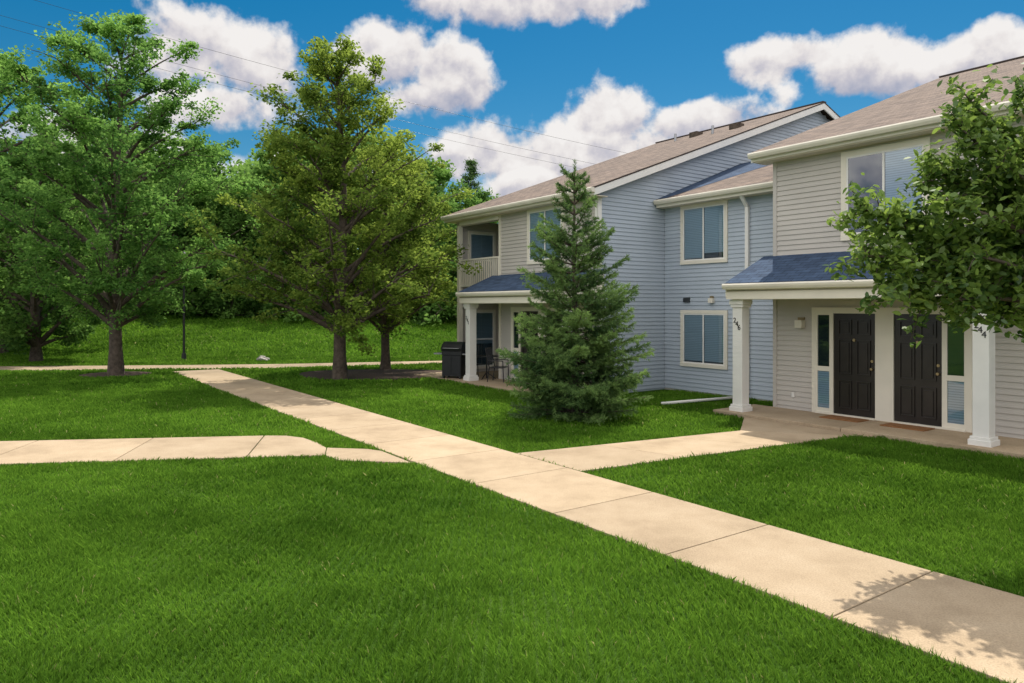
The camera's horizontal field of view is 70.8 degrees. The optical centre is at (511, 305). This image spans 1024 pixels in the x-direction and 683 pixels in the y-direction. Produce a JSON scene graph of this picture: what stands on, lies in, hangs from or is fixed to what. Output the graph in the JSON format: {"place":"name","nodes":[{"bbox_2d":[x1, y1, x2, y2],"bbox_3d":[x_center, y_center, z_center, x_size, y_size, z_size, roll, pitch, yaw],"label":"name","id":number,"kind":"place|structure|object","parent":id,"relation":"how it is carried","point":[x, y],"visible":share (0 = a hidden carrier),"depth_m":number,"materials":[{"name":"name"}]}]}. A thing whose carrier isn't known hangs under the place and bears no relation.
{"place":"outdoors","nodes":[
{"label":"outdoors","id":0,"kind":"place"},
{"bbox_2d":[0,436,409,465],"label":"side path","id":1,"kind":"structure","parent":0,"point":[63,451],"depth_m":11.40,"materials":[{"name":"concrete"}]},
{"bbox_2d":[0,361,441,370],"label":"cross path","id":2,"kind":"structure","parent":0,"point":[35,368],"depth_m":27.09,"materials":[{"name":"concrete"}]},
{"bbox_2d":[1,0,623,168],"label":"power line","id":3,"kind":"object","parent":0,"point":[336,113],"visible":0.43,"depth_m":80.33,"materials":[{"name":"black metal"}]},
{"bbox_2d":[0,311,1023,682],"bbox_3d":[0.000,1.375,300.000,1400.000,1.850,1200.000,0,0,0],"label":"ground","id":4,"kind":"structure","parent":0,"point":[486,649],"depth_m":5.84,"materials":[{"name":"green plant"}]},
{"bbox_2d":[0,142,124,362],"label":"maple tree","id":5,"kind":"object","parent":4,"relation":"on","point":[19,328],"visible":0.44,"depth_m":29.01,"materials":[{"name":"green plant"}]},
{"bbox_2d":[0,53,172,352],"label":"maple tree","id":6,"kind":"object","parent":4,"relation":"on","point":[7,90],"visible":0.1,"depth_m":32.65,"materials":[{"name":"green plant"}]},
{"bbox_2d":[79,371,151,377],"bbox_3d":[-13.200,2.310,24.000,2.200,0.080,2.000,0,0,0],"label":"mulch bed","id":7,"kind":"object","parent":4,"relation":"on","point":[127,373],"visible":0.45,"depth_m":23.85,"materials":[{"name":"brown soil"}]},
{"bbox_2d":[0,9,264,374],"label":"maple tree","id":8,"kind":"object","parent":4,"relation":"on","point":[114,283],"visible":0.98,"depth_m":23.07,"materials":[{"name":"green plant"}]},
{"bbox_2d":[181,252,186,359],"bbox_3d":[-13.900,0.000,30.500,0.425,4.600,0.425,0,0,0],"label":"street lamp","id":9,"kind":"object","parent":4,"relation":"on","point":[183,356],"visible":0.34,"depth_m":30.46,"materials":[{"name":"black metal"}]},
{"bbox_2d":[0,118,500,326],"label":"distant trees","id":10,"kind":"object","parent":4,"relation":"on","point":[201,300],"visible":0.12,"depth_m":46.84,"materials":[{"name":"green plant"}]},
{"bbox_2d":[256,355,269,360],"bbox_3d":[-10.379,2.246,30.004,0.500,0.375,0.487,0,0,-45],"label":"boulder","id":11,"kind":"object","parent":4,"relation":"on","point":[262,357],"visible":0.56,"depth_m":29.88,"materials":[{"name":"grey stone"}]},
{"bbox_2d":[176,32,481,380],"bbox_3d":[-5.621,-3.004,22.331,8.354,10.815,8.446,0,0,28],"label":"maple tree","id":12,"kind":"object","parent":4,"relation":"on","point":[336,180],"visible":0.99,"depth_m":21.59,"materials":[{"name":"green plant"}]},
{"bbox_2d":[299,369,441,380],"bbox_3d":[-4.500,2.308,24.000,5.322,0.085,3.600,0,0,0],"label":"mulch bed","id":13,"kind":"object","parent":4,"relation":"on","point":[390,374],"visible":0.44,"depth_m":24.15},
{"bbox_2d":[285,132,476,368],"bbox_3d":[-4.638,-1.928,25.715,6.178,8.662,7.295,0,0,35],"label":"maple tree","id":14,"kind":"object","parent":4,"relation":"on","point":[387,320],"visible":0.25,"depth_m":25.43,"materials":[{"name":"green plant"}]},
{"bbox_2d":[458,158,484,206],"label":"pine tree","id":15,"kind":"object","parent":4,"relation":"on","point":[471,168],"visible":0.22,"depth_m":55.84,"materials":[{"name":"green plant"}]},
{"bbox_2d":[414,370,553,391],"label":"slab","id":16,"kind":"structure","parent":4,"relation":"on","point":[494,383],"depth_m":21.59,"materials":[{"name":"concrete"}]},
{"bbox_2d":[434,341,465,378],"bbox_3d":[-1.791,1.695,22.320,1.240,1.170,0.584,0,0,20],"label":"barbecue grill","id":17,"kind":"object","parent":16,"relation":"on","point":[453,358],"visible":0.81,"depth_m":22.13,"materials":[{"name":"black metal"}]},
{"bbox_2d":[465,345,479,376],"bbox_3d":[-1.362,1.734,22.596,0.508,0.996,0.588,0,0,20],"label":"patio chair","id":18,"kind":"object","parent":16,"relation":"on","point":[477,359],"visible":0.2,"depth_m":22.70,"materials":[{"name":"black metal"}]},
{"bbox_2d":[476,355,497,379],"bbox_3d":[-0.776,1.881,22.066,0.720,0.722,0.720,0,0,0],"label":"patio table","id":19,"kind":"object","parent":16,"relation":"on","point":[486,363],"visible":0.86,"depth_m":22.04,"materials":[{"name":"black metal"}]},
{"bbox_2d":[485,347,508,382],"bbox_3d":[-0.440,1.734,21.300,0.588,0.996,0.508,0,0,18],"label":"patio chair","id":20,"kind":"object","parent":16,"relation":"on","point":[493,360],"visible":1,"depth_m":21.32,"materials":[{"name":"black metal"}]},
{"bbox_2d":[463,303,571,380],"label":"columns","id":21,"kind":"structure","parent":16,"relation":"on","point":[470,375],"depth_m":21.47,"materials":[{"name":"white wood"}]},
{"bbox_2d":[495,159,654,425],"bbox_3d":[1.242,-0.253,14.957,3.273,5.576,3.185,0,0,45],"label":"spruce tree","id":22,"kind":"object","parent":4,"relation":"on","point":[561,358],"visible":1,"depth_m":14.47,"materials":[{"name":"green plant"}]},
{"bbox_2d":[463,111,830,401],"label":"walls","id":23,"kind":"structure","parent":4,"relation":"on","point":[646,236],"depth_m":19.45,"materials":[{"name":"plastic"}]},
{"bbox_2d":[457,215,499,341],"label":"balcony","id":24,"kind":"structure","parent":23,"relation":"attached to","point":[461,280],"depth_m":23.63,"materials":[{"name":"beige wood"}]},
{"bbox_2d":[455,275,603,303],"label":"porch trim","id":25,"kind":"structure","parent":23,"relation":"attached to","point":[494,297],"depth_m":19.89,"materials":[{"name":"white wood"}]},
{"bbox_2d":[459,269,602,291],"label":"porch roof","id":26,"kind":"structure","parent":25,"relation":"on","point":[511,282],"depth_m":20.60,"materials":[{"name":"blue"}]},
{"bbox_2d":[468,196,749,393],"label":"openings","id":27,"kind":"object","parent":23,"relation":"attached to","point":[703,239],"visible":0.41,"depth_m":19.12,"materials":[{"name":"blue glass"}]},
{"bbox_2d":[441,103,838,223],"bbox_3d":[8.195,-4.776,27.034,20.690,3.991,7.480,0,0,-36],"label":"fascia gutter","id":28,"kind":"object","parent":23,"relation":"attached to","point":[527,204],"visible":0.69,"depth_m":20.78,"materials":[{"name":"beige metal"}]},
{"bbox_2d":[446,101,839,215],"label":"roof","id":29,"kind":"structure","parent":28,"relation":"attached to","point":[616,168],"depth_m":23.32,"materials":[{"name":"brown"}]},
{"bbox_2d":[674,122,743,140],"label":"roof vents","id":30,"kind":"object","parent":29,"relation":"on","point":[731,126],"visible":0.67,"depth_m":25.05,"materials":[{"name":"metal"}]},
{"bbox_2d":[656,164,772,199],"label":"link roof","id":31,"kind":"structure","parent":23,"relation":"attached to","point":[764,174],"depth_m":18.61,"materials":[{"name":"brown"}]},
{"bbox_2d":[653,181,772,208],"bbox_3d":[5.261,-2.780,18.046,0.480,0.200,4.220,0,0,-36],"label":"link gutter","id":32,"kind":"object","parent":31,"relation":"attached to","point":[727,194],"visible":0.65,"depth_m":18.01,"materials":[{"name":"beige metal"}]},
{"bbox_2d":[661,396,732,404],"bbox_3d":[4.428,2.225,16.967,1.682,0.099,1.457,0,0,17],"label":"downspout extension","id":33,"kind":"object","parent":4,"relation":"on","point":[699,400],"visible":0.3,"depth_m":16.92,"materials":[{"name":"white paint"}]},
{"bbox_2d":[713,404,1023,458],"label":"slab","id":34,"kind":"structure","parent":4,"relation":"on","point":[1007,446],"depth_m":12.78,"materials":[{"name":"concrete"}]},
{"bbox_2d":[729,300,999,447],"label":"columns","id":35,"kind":"structure","parent":34,"relation":"on","point":[983,391],"depth_m":11.44,"materials":[{"name":"white wood"}]},
{"bbox_2d":[773,117,1023,438],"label":"walls","id":36,"kind":"structure","parent":4,"relation":"on","point":[806,194],"depth_m":15.09,"materials":[{"name":"beige plastic"}]},
{"bbox_2d":[721,279,941,299],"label":"porch trim","id":37,"kind":"structure","parent":36,"relation":"attached to","point":[845,289],"depth_m":13.73,"materials":[{"name":"white wood"}]},
{"bbox_2d":[724,251,917,283],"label":"porch roof","id":38,"kind":"structure","parent":37,"relation":"on","point":[795,268],"depth_m":14.55,"materials":[{"name":"blue"}]},
{"bbox_2d":[791,137,971,432],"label":"openings","id":39,"kind":"object","parent":36,"relation":"attached to","point":[872,366],"visible":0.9,"depth_m":13.74,"materials":[{"name":"black wood"}]},
{"bbox_2d":[747,101,1023,164],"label":"fascia gutter","id":40,"kind":"object","parent":36,"relation":"attached to","point":[902,130],"visible":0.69,"depth_m":13.84,"materials":[{"name":"beige metal"}]},
{"bbox_2d":[752,56,1023,152],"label":"roof","id":41,"kind":"structure","parent":40,"relation":"attached to","point":[922,101],"depth_m":16.07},
{"bbox_2d":[825,62,1023,347],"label":"crabapple tree","id":42,"kind":"object","parent":4,"relation":"on","point":[971,270],"visible":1,"depth_m":6.85,"materials":[{"name":"green plant"}]},
{"bbox_2d":[0,0,1023,261],"label":"sky","id":43,"kind":"structure","parent":0,"point":[626,76],"materials":[{"name":"blue"}]},
{"bbox_2d":[174,369,1023,682],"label":"path","id":44,"kind":"structure","parent":0,"point":[968,625],"depth_m":6.80,"materials":[{"name":"concrete"}]},
{"bbox_2d":[517,417,875,471],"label":"entry path","id":45,"kind":"structure","parent":0,"point":[752,433],"depth_m":11.64,"materials":[{"name":"concrete"}]},
{"bbox_2d":[658,162,767,198],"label":"link roof valley","id":46,"kind":"structure","parent":0,"point":[741,168],"depth_m":20.16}
]}

